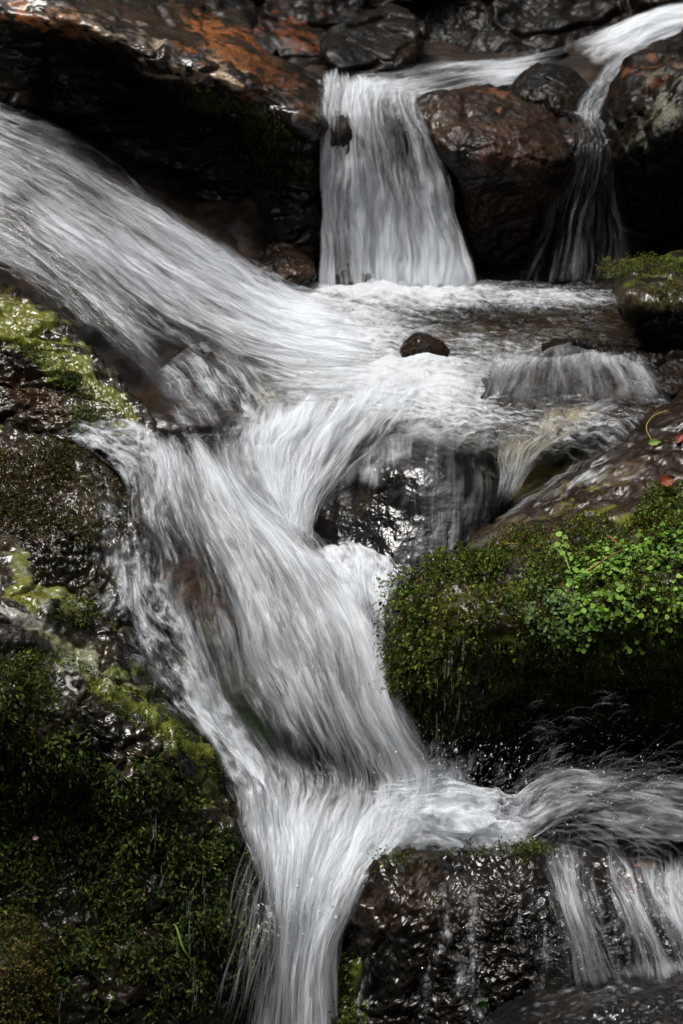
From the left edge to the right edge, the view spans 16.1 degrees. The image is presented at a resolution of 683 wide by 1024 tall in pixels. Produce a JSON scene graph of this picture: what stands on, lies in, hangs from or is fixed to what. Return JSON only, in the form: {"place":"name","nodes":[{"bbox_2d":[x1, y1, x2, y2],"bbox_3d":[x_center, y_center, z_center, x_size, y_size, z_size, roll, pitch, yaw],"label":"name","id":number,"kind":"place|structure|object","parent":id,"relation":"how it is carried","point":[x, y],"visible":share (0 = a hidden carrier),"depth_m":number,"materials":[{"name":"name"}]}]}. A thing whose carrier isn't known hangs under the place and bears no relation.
{"place":"outdoors","nodes":[
{"label":"outdoors","id":0,"kind":"place"},
{"bbox_2d":[74,419,171,512],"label":"turbulent water","id":1,"kind":"structure","parent":0,"point":[157,453],"depth_m":4.59,"materials":[{"name":"white liquid"}]},
{"bbox_2d":[0,123,362,406],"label":"chute water","id":2,"kind":"structure","parent":0,"point":[278,323],"depth_m":5.34,"materials":[{"name":"white liquid"}]},
{"bbox_2d":[163,444,428,1023],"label":"chute water","id":3,"kind":"structure","parent":0,"point":[321,854],"depth_m":4.23,"materials":[{"name":"white liquid"}]},
{"bbox_2d":[124,561,271,802],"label":"flowing water","id":4,"kind":"structure","parent":3,"relation":"on","point":[198,704],"depth_m":4.27,"materials":[{"name":"white liquid"}]},
{"bbox_2d":[321,541,402,619],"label":"flowing water","id":5,"kind":"structure","parent":3,"relation":"on","point":[356,568],"depth_m":4.43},
{"bbox_2d":[243,539,682,954],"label":"spray droplets","id":6,"kind":"object","parent":3,"relation":"on","point":[331,878],"visible":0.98,"depth_m":4.18,"materials":[{"name":"liquid"}]},
{"bbox_2d":[238,386,414,546],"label":"flowing water","id":7,"kind":"structure","parent":0,"point":[282,476],"depth_m":4.65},
{"bbox_2d":[0,0,682,1001],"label":"stream bed","id":8,"kind":"object","parent":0,"point":[316,754],"visible":0.21,"depth_m":5.18,"materials":[{"name":"white liquid"}]},
{"bbox_2d":[0,896,72,1023],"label":"rock","id":9,"kind":"object","parent":8,"relation":"on","point":[27,990],"visible":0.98,"depth_m":3.94,"materials":[{"name":"green stone"}]},
{"bbox_2d":[0,422,155,628],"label":"rock","id":10,"kind":"object","parent":8,"relation":"on","point":[65,507],"visible":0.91,"depth_m":4.47,"materials":[{"name":"brown stone"}]},
{"bbox_2d":[0,282,160,451],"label":"rock","id":11,"kind":"object","parent":8,"relation":"on","point":[63,379],"visible":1,"depth_m":4.80,"materials":[{"name":"green stone"}]},
{"bbox_2d":[0,533,289,1023],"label":"cliff rock","id":12,"kind":"object","parent":8,"relation":"on","point":[120,798],"visible":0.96,"depth_m":4.11,"materials":[{"name":"green stone"}]},
{"bbox_2d":[170,923,195,963],"bbox_3d":[-0.274,0.735,4.091,0.052,0.068,0.016,9,20,25],"label":"grass blade","id":13,"kind":"object","parent":12,"relation":"attached to","point":[181,943],"depth_m":4.08,"materials":[{"name":"green plant"}]},
{"bbox_2d":[0,0,335,263],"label":"ledge rock","id":14,"kind":"object","parent":8,"relation":"on","point":[164,81],"visible":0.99,"depth_m":5.85,"materials":[{"name":"brown stone"}]},
{"bbox_2d":[139,335,293,444],"bbox_3d":[-0.256,-0.246,5.020,0.324,0.148,0.648,0,18,0],"label":"rock","id":15,"kind":"object","parent":8,"relation":"on","point":[180,413],"visible":0.94,"depth_m":4.86,"materials":[{"name":"grey stone"}]},
{"bbox_2d":[167,356,283,422],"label":"slope film water","id":16,"kind":"structure","parent":15,"relation":"on","point":[248,410],"depth_m":4.90,"materials":[{"name":"white liquid"}]},
{"bbox_2d":[249,242,317,285],"bbox_3d":[-0.151,-0.612,5.882,0.188,0.091,0.359,0,18,0],"label":"stone","id":17,"kind":"object","parent":8,"relation":"on","point":[284,263],"visible":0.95,"depth_m":5.79,"materials":[{"name":"brown stone"}]},
{"bbox_2d":[319,249,375,285],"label":"stone","id":18,"kind":"object","parent":8,"relation":"on","point":[343,277],"visible":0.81,"depth_m":5.82,"materials":[{"name":"grey stone"}]},
{"bbox_2d":[319,4,428,78],"bbox_3d":[0.088,-1.291,6.556,0.295,0.152,0.677,0,18,0],"label":"stone","id":19,"kind":"object","parent":8,"relation":"on","point":[385,40],"visible":1,"depth_m":6.37,"materials":[{"name":"grey stone"}]},
{"bbox_2d":[313,430,512,577],"bbox_3d":[0.141,-0.022,4.807,0.432,0.274,0.512,10,21,29],"label":"boulder","id":20,"kind":"object","parent":8,"relation":"on","point":[461,489],"visible":0.87,"depth_m":4.65,"materials":[{"name":"black stone"}]},
{"bbox_2d":[346,431,490,534],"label":"flowing water","id":21,"kind":"structure","parent":20,"relation":"on","point":[367,471],"depth_m":4.72,"materials":[{"name":"white liquid"}]},
{"bbox_2d":[399,332,457,367],"bbox_3d":[0.178,-0.341,5.216,0.147,0.085,0.288,0,18,0],"label":"stone","id":22,"kind":"object","parent":8,"relation":"on","point":[416,343],"visible":0.31,"depth_m":5.18,"materials":[{"name":"brown stone"}]},
{"bbox_2d":[203,0,682,68],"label":"cliff rock","id":23,"kind":"object","parent":8,"relation":"on","point":[293,31],"visible":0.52,"depth_m":6.77,"materials":[{"name":"brown stone"}]},
{"bbox_2d":[413,83,585,274],"bbox_3d":[0.401,-0.810,6.053,0.456,0.512,0.607,0,18,0],"label":"boulder","id":24,"kind":"object","parent":8,"relation":"on","point":[481,139],"visible":1,"depth_m":5.89,"materials":[{"name":"brown stone"}]},
{"bbox_2d":[328,826,682,1023],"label":"boulder","id":25,"kind":"object","parent":8,"relation":"on","point":[425,931],"visible":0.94,"depth_m":4.01,"materials":[{"name":"brown stone"}]},
{"bbox_2d":[476,1000,487,1007],"bbox_3d":[0.229,0.803,3.930,0.019,0.016,0.007,0,18,0],"label":"green leaf","id":26,"kind":"object","parent":25,"relation":"attached to","point":[481,1004],"visible":1,"depth_m":3.93,"materials":[{"name":"green plant"}]},
{"bbox_2d":[559,864,682,977],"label":"waterfall","id":27,"kind":"structure","parent":25,"relation":"on","point":[666,967],"depth_m":3.97,"materials":[{"name":"liquid"}]},
{"bbox_2d":[367,389,682,806],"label":"boulder","id":28,"kind":"object","parent":8,"relation":"on","point":[466,653],"visible":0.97,"depth_m":4.31,"materials":[{"name":"green stone"}]},
{"bbox_2d":[548,545,570,571],"bbox_3d":[0.385,0.080,4.217,0.010,0.020,0.098,-6,19,-19],"label":"grass blade","id":29,"kind":"object","parent":28,"relation":"on","point":[563,555],"depth_m":4.21,"materials":[{"name":"green plant"}]},
{"bbox_2d":[524,573,611,648],"bbox_3d":[0.391,0.174,4.184,0.149,0.120,0.120,0,18,0],"label":"creeping herb","id":30,"kind":"object","parent":28,"relation":"on","point":[565,598],"visible":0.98,"depth_m":4.16,"materials":[{"name":"green plant"}]},
{"bbox_2d":[554,531,585,567],"bbox_3d":[0.403,0.074,4.273,0.045,0.060,0.108,-6,19,-18],"label":"creeping herb","id":31,"kind":"object","parent":28,"relation":"on","point":[564,544],"visible":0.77,"depth_m":4.29,"materials":[{"name":"green plant"}]},
{"bbox_2d":[588,548,625,571],"bbox_3d":[0.461,0.083,4.178,0.080,0.030,0.005,-10,21,-28],"label":"twig","id":32,"kind":"object","parent":28,"relation":"on","point":[596,565],"visible":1,"depth_m":4.17,"materials":[{"name":"brown wood"}]},
{"bbox_2d":[606,535,620,547],"bbox_3d":[0.478,0.051,4.228,0.005,0.009,0.070,-4,18,-12],"label":"twig","id":33,"kind":"object","parent":28,"relation":"on","point":[612,538],"visible":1,"depth_m":4.22,"materials":[{"name":"brown wood"}]},
{"bbox_2d":[551,522,682,656],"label":"creeping herb","id":34,"kind":"object","parent":28,"relation":"on","point":[583,572],"visible":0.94,"depth_m":4.17,"materials":[{"name":"green plant"}]},
{"bbox_2d":[647,438,661,445],"bbox_3d":[0.593,-0.133,4.562,0.030,0.011,0.013,0,18,0],"label":"green leaf","id":35,"kind":"object","parent":28,"relation":"on","point":[654,441],"visible":1,"depth_m":4.57,"materials":[{"name":"green plant"}]},
{"bbox_2d":[646,410,666,438],"bbox_3d":[0.597,-0.168,4.624,0.029,0.029,0.122,7,19,20],"label":"curved stalk","id":36,"kind":"object","parent":28,"relation":"on","point":[650,419],"visible":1,"depth_m":4.65,"materials":[{"name":"plant"}]},
{"bbox_2d":[659,474,674,486],"bbox_3d":[0.595,-0.058,4.404,0.031,0.017,0.022,0,18,0],"label":"fallen leaf","id":37,"kind":"object","parent":28,"relation":"on","point":[666,480],"visible":1,"depth_m":4.41,"materials":[{"name":"red plant"}]},
{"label":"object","id":38,"kind":"structure","parent":28,"relation":"on","visible":0},
{"bbox_2d":[675,432,682,443],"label":"fallen leaf","id":39,"kind":"object","parent":38,"relation":"on","point":[678,438],"visible":1,"depth_m":4.58,"materials":[{"name":"red plant"}]},
{"bbox_2d":[507,62,597,121],"bbox_3d":[0.540,-1.107,6.299,0.236,0.150,0.563,0,18,0],"label":"stone","id":40,"kind":"object","parent":8,"relation":"on","point":[570,95],"visible":0.97,"depth_m":6.11,"materials":[{"name":"stone"}]},
{"bbox_2d":[466,351,663,435],"bbox_3d":[0.455,-0.246,4.967,0.421,0.116,0.411,0,18,0],"label":"rock","id":41,"kind":"object","parent":8,"relation":"on","point":[600,378],"visible":0.9,"depth_m":4.89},
{"bbox_2d":[481,972,682,1023],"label":"ledge rock","id":42,"kind":"object","parent":8,"relation":"on","point":[642,998],"visible":1,"depth_m":3.88,"materials":[{"name":"grey stone"}]},
{"bbox_2d":[577,29,682,267],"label":"rock","id":43,"kind":"object","parent":8,"relation":"on","point":[633,205],"visible":0.92,"depth_m":5.96,"materials":[{"name":"brown stone"}]},
{"bbox_2d":[593,249,682,353],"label":"rock","id":44,"kind":"object","parent":8,"relation":"on","point":[646,292],"visible":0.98,"depth_m":5.19,"materials":[{"name":"green stone"}]},
{"bbox_2d":[320,75,473,286],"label":"waterfall","id":45,"kind":"structure","parent":0,"point":[436,262],"depth_m":5.82,"materials":[{"name":"liquid"}]},
{"bbox_2d":[264,279,672,447],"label":"pool water","id":46,"kind":"structure","parent":0,"point":[427,381],"depth_m":5.14,"materials":[{"name":"white liquid"}]},
{"bbox_2d":[541,337,682,398],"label":"stone","id":47,"kind":"object","parent":46,"relation":"on","point":[662,373],"visible":0.88,"depth_m":5.05,"materials":[{"name":"stone"}]},
{"bbox_2d":[350,3,682,98],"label":"upstream water","id":48,"kind":"structure","parent":0,"point":[638,30],"depth_m":6.43,"materials":[{"name":"white liquid"}]},
{"bbox_2d":[372,761,682,854],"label":"splash water","id":49,"kind":"structure","parent":0,"point":[420,831],"depth_m":4.24,"materials":[{"name":"white liquid"}]},
{"bbox_2d":[500,408,604,471],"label":"side chute water","id":50,"kind":"structure","parent":0,"point":[571,412],"depth_m":4.71,"materials":[{"name":"white liquid"}]},
{"bbox_2d":[471,343,646,373],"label":"flowing water","id":51,"kind":"structure","parent":0,"point":[591,353],"depth_m":5.02,"materials":[{"name":"grey liquid"}]}
]}

